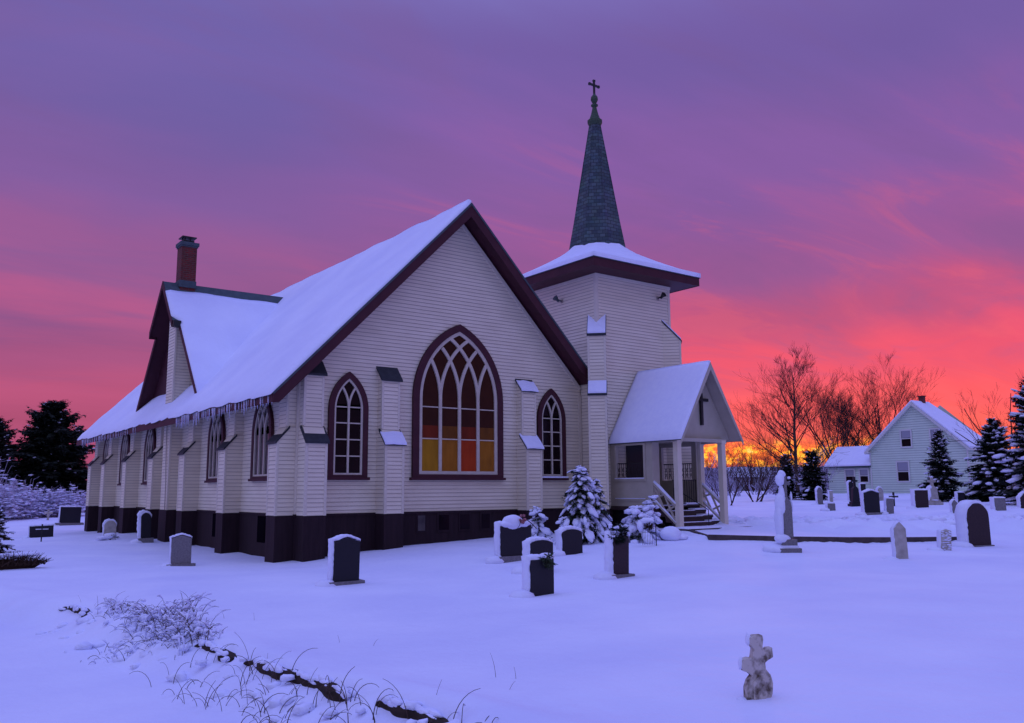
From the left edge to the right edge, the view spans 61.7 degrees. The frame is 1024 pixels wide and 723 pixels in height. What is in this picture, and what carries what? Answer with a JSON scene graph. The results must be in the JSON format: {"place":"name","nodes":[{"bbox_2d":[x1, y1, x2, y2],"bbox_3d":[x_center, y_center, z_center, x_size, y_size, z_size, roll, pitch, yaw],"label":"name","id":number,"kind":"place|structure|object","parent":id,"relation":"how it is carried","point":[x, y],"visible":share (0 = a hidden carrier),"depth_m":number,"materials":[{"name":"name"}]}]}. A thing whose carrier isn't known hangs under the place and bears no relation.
{"place":"outdoors","nodes":[
{"label":"outdoors","id":0,"kind":"place"},
{"bbox_2d":[0,489,1023,722],"bbox_3d":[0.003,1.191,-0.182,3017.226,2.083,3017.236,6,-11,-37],"label":"snow ground","id":1,"kind":"structure","parent":0,"point":[855,632],"depth_m":9.85,"materials":[{"name":"white snow"}]},
{"bbox_2d":[0,502,15,552],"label":"young spruce","id":2,"kind":"object","parent":1,"relation":"on","point":[3,533],"visible":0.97,"depth_m":25.46,"materials":[{"name":"green plant"}]},
{"bbox_2d":[0,421,18,489],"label":"spruce tree","id":3,"kind":"object","parent":1,"relation":"on","point":[3,443],"visible":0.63,"depth_m":54.61,"materials":[{"name":"green plant"}]},
{"bbox_2d":[0,456,18,491],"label":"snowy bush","id":4,"kind":"object","parent":1,"relation":"on","point":[3,474],"visible":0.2,"depth_m":50.63,"materials":[{"name":"white snow"}]},
{"bbox_2d":[0,416,21,478],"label":"spruce tree","id":5,"kind":"object","parent":1,"relation":"on","point":[9,431],"visible":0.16,"depth_m":61.20,"materials":[{"name":"green plant"}]},
{"bbox_2d":[0,477,36,520],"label":"snowy bush","id":6,"kind":"object","parent":1,"relation":"on","point":[6,500],"visible":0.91,"depth_m":46.21,"materials":[{"name":"white snow"}]},
{"bbox_2d":[0,550,50,569],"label":"brush pile","id":7,"kind":"object","parent":1,"relation":"on","point":[17,560],"visible":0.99,"depth_m":19.74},
{"bbox_2d":[2,477,58,519],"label":"snowy bush","id":8,"kind":"object","parent":1,"relation":"on","point":[36,505],"visible":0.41,"depth_m":48.62,"materials":[{"name":"white snow"}]},
{"bbox_2d":[21,524,54,538],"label":"gravestone","id":9,"kind":"object","parent":1,"relation":"on","point":[32,533],"visible":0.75,"depth_m":33.23,"materials":[{"name":"stone"}]},
{"bbox_2d":[35,524,47,541],"bbox_3d":[-16.859,6.242,30.697,0.409,0.820,0.044,4,-10,-29],"label":"cross marker","id":10,"kind":"object","parent":1,"relation":"on","point":[41,529],"visible":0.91,"depth_m":30.69,"materials":[{"name":"black metal"}]},
{"bbox_2d":[44,509,52,519],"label":"cross marker","id":11,"kind":"object","parent":1,"relation":"on","point":[48,512],"visible":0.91,"depth_m":46.38,"materials":[{"name":"stone"}]},
{"bbox_2d":[3,399,94,511],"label":"spruce tree","id":12,"kind":"object","parent":1,"relation":"on","point":[47,453],"visible":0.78,"depth_m":58.76,"materials":[{"name":"green plant"}]},
{"bbox_2d":[21,485,80,517],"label":"snowy bush","id":13,"kind":"object","parent":1,"relation":"on","point":[54,507],"visible":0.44,"depth_m":50.63,"materials":[{"name":"white snow"}]},
{"bbox_2d":[45,482,85,512],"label":"snowy bush","id":14,"kind":"object","parent":1,"relation":"on","point":[76,499],"visible":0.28,"depth_m":52.55,"materials":[{"name":"white snow"}]},
{"bbox_2d":[54,505,83,525],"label":"gravestone","id":15,"kind":"object","parent":1,"relation":"on","point":[69,515],"visible":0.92,"depth_m":42.83,"materials":[{"name":"grey stone"}]},
{"bbox_2d":[58,603,91,617],"bbox_3d":[-6.565,3.875,12.942,1.285,0.400,0.192,-8,-12,43],"label":"retaining plank","id":16,"kind":"object","parent":1,"relation":"on","point":[75,608],"visible":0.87,"depth_m":12.95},
{"bbox_2d":[71,425,93,469],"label":"spruce tree","id":17,"kind":"object","parent":1,"relation":"on","point":[82,461],"visible":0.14,"depth_m":63.70,"materials":[{"name":"green plant"}]},
{"bbox_2d":[95,519,116,539],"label":"gravestone","id":18,"kind":"object","parent":1,"relation":"on","point":[109,525],"visible":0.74,"depth_m":30.79,"materials":[{"name":"stone"}]},
{"bbox_2d":[96,533,118,539],"bbox_3d":[-14.254,6.210,30.220,0.774,0.334,0.420,1,-9,-10],"label":"snow mound","id":19,"kind":"object","parent":1,"relation":"on","point":[109,536],"visible":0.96,"depth_m":30.12,"materials":[{"name":"white snow"}]},
{"bbox_2d":[130,510,153,542],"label":"gravestone","id":20,"kind":"object","parent":1,"relation":"on","point":[144,526],"visible":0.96,"depth_m":28.73,"materials":[{"name":"grey stone"}]},
{"bbox_2d":[159,533,195,565],"bbox_3d":[-8.077,4.647,20.669,0.810,1.003,0.421,4,-11,-29],"label":"gravestone","id":21,"kind":"object","parent":1,"relation":"on","point":[180,550],"visible":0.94,"depth_m":20.61,"materials":[{"name":"grey stone"}]},
{"bbox_2d":[194,639,236,661],"bbox_3d":[-3.192,3.244,9.252,0.202,0.379,1.165,6,-11,-37],"label":"retaining plank","id":22,"kind":"object","parent":1,"relation":"on","point":[209,645],"visible":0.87,"depth_m":9.25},
{"bbox_2d":[80,591,515,722],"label":"dry grass","id":23,"kind":"structure","parent":1,"relation":"on","point":[199,634],"depth_m":8.28,"materials":[{"name":"plant"}]},
{"bbox_2d":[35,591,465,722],"bbox_3d":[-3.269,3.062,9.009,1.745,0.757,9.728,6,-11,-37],"label":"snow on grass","id":24,"kind":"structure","parent":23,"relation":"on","point":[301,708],"depth_m":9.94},
{"bbox_2d":[243,656,357,701],"bbox_3d":[-1.976,2.982,7.770,0.218,0.407,2.209,6,-11,-38],"label":"retaining plank","id":25,"kind":"object","parent":1,"relation":"on","point":[318,681],"visible":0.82,"depth_m":7.54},
{"bbox_2d":[315,534,364,586],"bbox_3d":[-3.064,3.613,15.175,0.873,1.094,0.374,6,-9,-37],"label":"gravestone","id":26,"kind":"object","parent":1,"relation":"on","point":[343,563],"visible":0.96,"depth_m":15.11,"materials":[{"name":"grey stone"}]},
{"bbox_2d":[376,693,448,722],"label":"retaining plank","id":27,"kind":"object","parent":1,"relation":"on","point":[392,703],"visible":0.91,"depth_m":6.41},
{"bbox_2d":[77,79,750,562],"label":"church","id":28,"kind":"structure","parent":1,"relation":"on","point":[453,373],"depth_m":25.75,"materials":[{"name":"beige wood"}]},
{"bbox_2d":[102,439,108,460],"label":"window","id":29,"kind":"structure","parent":28,"relation":"in","point":[106,445],"depth_m":38.60,"materials":[{"name":"grey glass"}]},
{"bbox_2d":[117,434,129,485],"bbox_3d":[-16.100,3.953,35.615,0.120,2.380,1.560,6,-11,-37],"label":"window","id":30,"kind":"structure","parent":28,"relation":"in","point":[125,445],"depth_m":35.90,"materials":[{"name":"red paint"}]},
{"bbox_2d":[141,428,155,484],"bbox_3d":[-13.787,3.483,32.573,0.120,2.380,1.560,6,-11,-37],"label":"window","id":31,"kind":"structure","parent":28,"relation":"in","point":[150,440],"depth_m":32.78,"materials":[{"name":"red paint"}]},
{"bbox_2d":[212,514,215,536],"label":"basement window","id":32,"kind":"structure","parent":28,"relation":"in","point":[214,515],"depth_m":26.09,"materials":[{"name":"black"}]},
{"bbox_2d":[204,413,225,482],"bbox_3d":[-9.161,2.542,26.490,0.120,2.380,1.560,6,-11,-37],"label":"window","id":33,"kind":"structure","parent":28,"relation":"in","point":[217,430],"depth_m":26.59,"materials":[{"name":"grey glass"}]},
{"bbox_2d":[248,403,273,480],"bbox_3d":[-6.848,2.072,23.449,0.120,2.380,1.560,6,-11,-37],"label":"window","id":34,"kind":"structure","parent":28,"relation":"in","point":[263,420],"depth_m":23.50,"materials":[{"name":"red paint"}]},
{"bbox_2d":[257,516,265,542],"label":"basement window","id":35,"kind":"structure","parent":28,"relation":"in","point":[261,521],"depth_m":23.01,"materials":[{"name":"black"}]},
{"bbox_2d":[327,372,369,479],"bbox_3d":[-4.284,1.673,22.451,1.250,2.840,0.120,6,-11,-37],"label":"window","id":36,"kind":"structure","parent":28,"relation":"in","point":[348,408],"depth_m":22.46,"materials":[{"name":"glass"}]},
{"bbox_2d":[416,514,426,532],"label":"basement window","id":37,"kind":"structure","parent":28,"relation":"in","point":[420,518],"depth_m":23.43,"materials":[{"name":"grey glass"}]},
{"bbox_2d":[437,513,449,531],"bbox_3d":[-1.902,4.489,23.881,0.430,0.520,0.027,6,-11,-37],"label":"basement window","id":38,"kind":"structure","parent":28,"relation":"in","point":[443,519],"depth_m":23.86,"materials":[{"name":"black glass"}]},
{"bbox_2d":[409,324,505,479],"bbox_3d":[-1.507,1.143,24.644,3.200,4.500,0.120,6,-11,-37],"label":"window","id":39,"kind":"structure","parent":28,"relation":"in","point":[457,394],"depth_m":24.61,"materials":[{"name":"glass"}]},
{"bbox_2d":[458,512,470,530],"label":"basement window","id":40,"kind":"structure","parent":28,"relation":"in","point":[464,519],"depth_m":24.28,"materials":[{"name":"black glass"}]},
{"bbox_2d":[480,512,490,530],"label":"basement window","id":41,"kind":"structure","parent":28,"relation":"in","point":[485,517],"depth_m":24.72,"materials":[{"name":"black glass"}]},
{"bbox_2d":[537,388,568,479],"bbox_3d":[1.245,2.247,26.547,1.230,2.840,0.150,6,-11,-37],"label":"window","id":42,"kind":"structure","parent":28,"relation":"in","point":[551,419],"depth_m":26.59,"materials":[{"name":"glass"}]},
{"bbox_2d":[485,515,531,563],"bbox_3d":[-0.069,3.930,18.634,1.185,1.176,0.427,6,-11,-37],"label":"gravestone","id":43,"kind":"object","parent":1,"relation":"on","point":[509,537],"visible":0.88,"depth_m":18.50,"materials":[{"name":"grey stone"}]},
{"bbox_2d":[517,514,536,528],"bbox_3d":[0.298,3.498,18.738,0.548,0.330,0.109,6,-11,-37],"label":"flower bunch","id":44,"kind":"object","parent":43,"relation":"on","point":[523,520],"visible":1,"depth_m":18.67,"materials":[{"name":"red plant"}]},
{"bbox_2d":[509,553,554,597],"bbox_3d":[0.304,3.400,13.146,0.797,0.886,0.433,5,-9,-37],"label":"gravestone","id":45,"kind":"object","parent":1,"relation":"on","point":[537,577],"visible":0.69,"depth_m":13.07,"materials":[{"name":"stone"}]},
{"bbox_2d":[538,550,557,569],"bbox_3d":[0.535,3.052,13.157,0.336,0.348,0.252,6,-11,-37],"label":"wreath","id":46,"kind":"object","parent":45,"relation":"on","point":[544,558],"visible":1,"depth_m":13.16,"materials":[{"name":"green plant"}]},
{"bbox_2d":[511,536,552,573],"bbox_3d":[0.386,3.821,16.438,0.907,0.916,0.436,6,-10,-36],"label":"gravestone","id":47,"kind":"object","parent":1,"relation":"on","point":[535,545],"visible":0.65,"depth_m":16.38,"materials":[{"name":"stone"}]},
{"bbox_2d":[529,506,553,539],"bbox_3d":[0.625,4.423,22.182,1.043,1.351,0.947,-3,-9,18],"label":"snowy shrub","id":48,"kind":"object","parent":1,"relation":"on","point":[539,521],"visible":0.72,"depth_m":22.08,"materials":[{"name":"white snow"}]},
{"bbox_2d":[553,516,568,543],"bbox_3d":[1.246,4.405,21.523,0.574,1.013,0.774,-2,-9,11],"label":"snowy shrub","id":49,"kind":"object","parent":1,"relation":"on","point":[561,520],"visible":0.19,"depth_m":21.57,"materials":[{"name":"white snow"}]},
{"bbox_2d":[553,525,582,555],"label":"gravestone","id":50,"kind":"object","parent":1,"relation":"on","point":[568,539],"visible":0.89,"depth_m":19.45,"materials":[{"name":"stone"}]},
{"bbox_2d":[559,465,604,544],"bbox_3d":[1.716,3.940,21.838,1.364,2.590,1.340,6,-11,-37],"label":"young evergreen","id":51,"kind":"object","parent":1,"relation":"on","point":[582,511],"visible":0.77,"depth_m":21.61,"materials":[{"name":"green plant"}]},
{"bbox_2d":[588,478,612,542],"bbox_3d":[2.161,4.052,22.032,0.943,2.083,0.890,0,-9,-3],"label":"young evergreen","id":52,"kind":"object","parent":1,"relation":"on","point":[602,519],"visible":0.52,"depth_m":21.93,"materials":[{"name":"green plant"}]},
{"bbox_2d":[593,530,634,579],"bbox_3d":[1.780,3.507,15.155,0.781,1.031,0.444,8,-11,-38],"label":"gravestone","id":53,"kind":"object","parent":1,"relation":"on","point":[616,560],"visible":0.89,"depth_m":15.06,"materials":[{"name":"grey stone"}]},
{"bbox_2d":[606,522,629,543],"bbox_3d":[1.897,3.034,15.102,0.493,0.449,0.351,6,-11,-37],"label":"evergreen spray","id":54,"kind":"object","parent":53,"relation":"on","point":[620,529],"visible":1,"depth_m":15.07,"materials":[{"name":"green plant"}]},
{"bbox_2d":[616,505,659,543],"bbox_3d":[3.200,4.336,21.896,1.235,1.306,1.404,-5,-10,30],"label":"snowy shrub","id":55,"kind":"object","parent":1,"relation":"on","point":[631,521],"visible":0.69,"depth_m":21.72,"materials":[{"name":"white snow"}]},
{"bbox_2d":[637,517,656,545],"bbox_3d":[3.251,4.142,20.645,0.466,0.750,0.327,0,-9,-2],"label":"plant stand","id":56,"kind":"object","parent":1,"relation":"on","point":[643,522],"visible":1,"depth_m":20.65,"materials":[{"name":"black metal"}]},
{"bbox_2d":[642,495,665,531],"bbox_3d":[3.861,4.335,23.410,0.983,1.359,1.061,6,-11,-37],"label":"snowy shrub","id":57,"kind":"object","parent":1,"relation":"on","point":[648,507],"visible":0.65,"depth_m":23.31,"materials":[{"name":"white snow"}]},
{"bbox_2d":[659,526,687,540],"bbox_3d":[4.181,4.444,21.982,0.900,0.446,0.500,6,-11,-37],"label":"boulder","id":58,"kind":"object","parent":1,"relation":"on","point":[670,533],"visible":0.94,"depth_m":21.72,"materials":[{"name":"grey stone"}]},
{"bbox_2d":[704,449,727,482],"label":"bare shrub","id":59,"kind":"object","parent":1,"relation":"on","point":[711,467],"visible":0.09,"depth_m":43.63,"materials":[{"name":"brown plant"}]},
{"bbox_2d":[706,449,764,505],"bbox_3d":[10.215,5.335,39.453,2.158,2.890,2.624,6,-11,-37],"label":"bare shrub","id":60,"kind":"object","parent":1,"relation":"on","point":[738,486],"visible":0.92,"depth_m":39.25,"materials":[{"name":"brown plant"}]},
{"bbox_2d":[726,467,771,490],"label":"undergrowth","id":61,"kind":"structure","parent":1,"relation":"on","point":[749,477],"depth_m":89.00,"materials":[{"name":"brown plant"}]},
{"bbox_2d":[712,420,791,501],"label":"bare shrub","id":62,"kind":"object","parent":1,"relation":"on","point":[771,479],"visible":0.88,"depth_m":44.08,"materials":[{"name":"brown plant"}]},
{"bbox_2d":[736,632,772,699],"bbox_3d":[1.777,2.314,6.293,0.267,0.624,0.125,4,-9,-10],"label":"stone cross","id":63,"kind":"object","parent":1,"relation":"on","point":[758,683],"visible":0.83,"depth_m":6.26,"materials":[{"name":"stone"}]},
{"bbox_2d":[705,453,831,495],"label":"snowy undergrowth","id":64,"kind":"object","parent":1,"relation":"on","point":[735,487],"visible":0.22,"depth_m":57.94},
{"bbox_2d":[762,470,801,552],"bbox_3d":[5.976,3.451,19.203,0.771,2.013,0.626,-1,-8,1],"label":"monument","id":65,"kind":"object","parent":1,"relation":"on","point":[783,519],"visible":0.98,"depth_m":19.00,"materials":[{"name":"grey stone"}]},
{"bbox_2d":[772,454,802,499],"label":"evergreen tree","id":66,"kind":"object","parent":1,"relation":"on","point":[791,487],"visible":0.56,"depth_m":45.41,"materials":[{"name":"green plant"}]},
{"bbox_2d":[704,412,888,492],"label":"brush thicket","id":67,"kind":"object","parent":1,"relation":"on","point":[754,469],"visible":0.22,"depth_m":76.31,"materials":[{"name":"brown plant"}]},
{"bbox_2d":[727,340,876,492],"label":"bare tree","id":68,"kind":"object","parent":1,"relation":"on","point":[793,433],"visible":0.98,"depth_m":51.63,"materials":[{"name":"brown plant"}]},
{"bbox_2d":[793,449,833,500],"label":"evergreen tree","id":69,"kind":"object","parent":1,"relation":"on","point":[812,479],"visible":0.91,"depth_m":44.24,"materials":[{"name":"green plant"}]},
{"bbox_2d":[791,437,840,494],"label":"bare shrub","id":70,"kind":"object","parent":1,"relation":"on","point":[824,465],"visible":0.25,"depth_m":49.90,"materials":[{"name":"brown plant"}]},
{"bbox_2d":[811,486,822,504],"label":"gravestone","id":71,"kind":"object","parent":1,"relation":"on","point":[818,495],"visible":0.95,"depth_m":37.57,"materials":[{"name":"grey stone"}]},
{"bbox_2d":[689,530,956,542],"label":"path kerb","id":72,"kind":"structure","parent":1,"relation":"on","point":[824,539],"depth_m":21.57,"materials":[{"name":"stone"}]},
{"bbox_2d":[820,502,835,510],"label":"gravestone","id":73,"kind":"object","parent":1,"relation":"on","point":[829,506],"visible":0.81,"depth_m":33.50,"materials":[{"name":"grey stone"}]},
{"bbox_2d":[824,490,832,501],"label":"gravestone","id":74,"kind":"object","parent":1,"relation":"on","point":[830,495],"visible":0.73,"depth_m":40.07,"materials":[{"name":"stone"}]},
{"bbox_2d":[760,364,899,458],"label":"bare tree","id":75,"kind":"object","parent":1,"relation":"on","point":[825,410],"visible":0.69,"depth_m":61.86,"materials":[{"name":"brown plant"}]},
{"bbox_2d":[843,480,852,501],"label":"gravestone","id":76,"kind":"object","parent":1,"relation":"on","point":[849,484],"visible":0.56,"depth_m":39.62,"materials":[{"name":"stone"}]},
{"bbox_2d":[848,477,860,506],"bbox_3d":[14.147,5.472,35.332,0.510,1.420,0.374,0,-9,-5],"label":"monument","id":77,"kind":"object","parent":1,"relation":"on","point":[855,499],"visible":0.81,"depth_m":35.23,"materials":[{"name":"stone"}]},
{"bbox_2d":[819,388,891,446],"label":"bare tree","id":78,"kind":"object","parent":1,"relation":"on","point":[871,434],"visible":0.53,"depth_m":63.64,"materials":[{"name":"brown plant"}]},
{"bbox_2d":[858,483,865,495],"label":"gravestone","id":79,"kind":"object","parent":1,"relation":"on","point":[862,486],"visible":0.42,"depth_m":47.00,"materials":[{"name":"stone"}]},
{"bbox_2d":[712,513,1023,524],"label":"ploughed snow","id":80,"kind":"structure","parent":1,"relation":"on","point":[949,519],"depth_m":26.90,"materials":[{"name":"white snow"}]},
{"bbox_2d":[855,489,882,514],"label":"gravestone","id":81,"kind":"object","parent":1,"relation":"on","point":[869,502],"visible":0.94,"depth_m":30.82,"materials":[{"name":"grey stone"}]},
{"bbox_2d":[875,486,883,500],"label":"gravestone","id":82,"kind":"object","parent":1,"relation":"on","point":[880,490],"visible":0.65,"depth_m":39.92,"materials":[{"name":"stone"}]},
{"bbox_2d":[819,352,944,445],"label":"bare tree","id":83,"kind":"object","parent":1,"relation":"on","point":[909,397],"visible":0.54,"depth_m":64.26,"materials":[{"name":"brown plant"}]},
{"bbox_2d":[880,497,893,513],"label":"gravestone","id":84,"kind":"object","parent":1,"relation":"on","point":[888,505],"visible":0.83,"depth_m":30.84,"materials":[{"name":"grey stone"}]},
{"bbox_2d":[889,492,897,505],"bbox_3d":[15.378,5.644,34.495,0.370,0.760,0.060,0,-9,-5],"label":"cross marker","id":85,"kind":"object","parent":1,"relation":"on","point":[893,495],"visible":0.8,"depth_m":34.49,"materials":[{"name":"black metal"}]},
{"bbox_2d":[883,521,908,559],"bbox_3d":[7.702,3.755,17.292,0.508,1.046,0.384,0,-10,-7],"label":"gravestone","id":86,"kind":"object","parent":1,"relation":"on","point":[898,540],"visible":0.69,"depth_m":17.24,"materials":[{"name":"stone"}]},
{"bbox_2d":[824,395,986,492],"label":"house","id":87,"kind":"structure","parent":1,"relation":"on","point":[891,464],"depth_m":54.42,"materials":[{"name":"white wood"}]},
{"bbox_2d":[844,468,855,483],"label":"window","id":88,"kind":"structure","parent":87,"relation":"in","point":[849,473],"depth_m":57.38,"materials":[{"name":"grey"}]},
{"bbox_2d":[858,468,869,482],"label":"window","id":89,"kind":"structure","parent":87,"relation":"in","point":[864,477],"depth_m":56.53,"materials":[{"name":"grey"}]},
{"bbox_2d":[895,460,910,482],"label":"window","id":90,"kind":"structure","parent":87,"relation":"in","point":[902,467],"depth_m":54.29,"materials":[{"name":"grey"}]},
{"bbox_2d":[899,429,912,447],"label":"window","id":91,"kind":"structure","parent":87,"relation":"in","point":[905,434],"depth_m":54.30,"materials":[{"name":"grey"}]},
{"bbox_2d":[928,428,942,447],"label":"window","id":92,"kind":"structure","parent":87,"relation":"in","point":[931,431],"depth_m":52.99,"materials":[{"name":"grey"}]},
{"bbox_2d":[906,489,928,508],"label":"gravestone","id":93,"kind":"object","parent":1,"relation":"on","point":[919,498],"visible":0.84,"depth_m":32.81,"materials":[{"name":"grey stone"}]},
{"bbox_2d":[926,476,943,504],"bbox_3d":[17.183,5.370,34.999,0.600,1.375,0.440,0,-9,-5],"label":"monument","id":94,"kind":"object","parent":1,"relation":"on","point":[933,498],"visible":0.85,"depth_m":34.87,"materials":[{"name":"stone"}]},
{"bbox_2d":[927,528,952,550],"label":"gravestone","id":95,"kind":"object","parent":1,"relation":"on","point":[943,535],"visible":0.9,"depth_m":19.07,"materials":[{"name":"stone"}]},
{"bbox_2d":[916,429,971,501],"bbox_3d":[19.531,4.933,39.184,2.815,3.670,2.503,6,-11,-37],"label":"evergreen tree","id":96,"kind":"object","parent":1,"relation":"on","point":[941,472],"visible":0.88,"depth_m":38.93,"materials":[{"name":"green plant"}]},
{"bbox_2d":[945,498,957,513],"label":"gravestone","id":97,"kind":"object","parent":1,"relation":"on","point":[953,502],"visible":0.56,"depth_m":29.36,"materials":[{"name":"grey stone"}]},
{"bbox_2d":[954,491,964,502],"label":"gravestone","id":98,"kind":"object","parent":1,"relation":"on","point":[959,496],"visible":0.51,"depth_m":35.00,"materials":[{"name":"stone"}]},
{"bbox_2d":[951,500,994,546],"bbox_3d":[10.934,3.971,20.529,0.972,1.296,0.647,1,-9,-15],"label":"gravestone","id":99,"kind":"object","parent":1,"relation":"on","point":[972,523],"visible":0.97,"depth_m":20.39,"materials":[{"name":"grey stone"}]},
{"bbox_2d":[930,370,1023,449],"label":"bare tree","id":100,"kind":"object","parent":1,"relation":"on","point":[969,418],"visible":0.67,"depth_m":47.94,"materials":[{"name":"brown plant"}]},
{"bbox_2d":[959,417,1020,501],"bbox_3d":[21.330,4.621,37.655,3.305,4.388,4.236,6,-11,-37],"label":"evergreen tree","id":101,"kind":"object","parent":1,"relation":"on","point":[992,442],"visible":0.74,"depth_m":37.55,"materials":[{"name":"green plant"}]},
{"bbox_2d":[987,496,1006,510],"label":"gravestone","id":102,"kind":"object","parent":1,"relation":"on","point":[997,503],"visible":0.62,"depth_m":29.91,"materials":[{"name":"grey stone"}]},
{"bbox_2d":[983,379,1023,504],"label":"evergreen tree","id":103,"kind":"object","parent":1,"relation":"on","point":[1015,472],"visible":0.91,"depth_m":32.90,"materials":[{"name":"green plant"}]},
{"bbox_2d":[1011,491,1023,508],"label":"gravestone","id":104,"kind":"object","parent":1,"relation":"on","point":[1019,497],"visible":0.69,"depth_m":30.31,"materials":[{"name":"grey stone"}]},
{"bbox_2d":[0,0,1023,479],"label":"sky","id":105,"kind":"structure","parent":0,"point":[844,179],"materials":[{"name":"purple"}]},
{"bbox_2d":[705,466,825,487],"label":"snowy hill","id":106,"kind":"structure","parent":0,"point":[774,470],"depth_m":204.80,"materials":[{"name":"white snow"}]}
]}

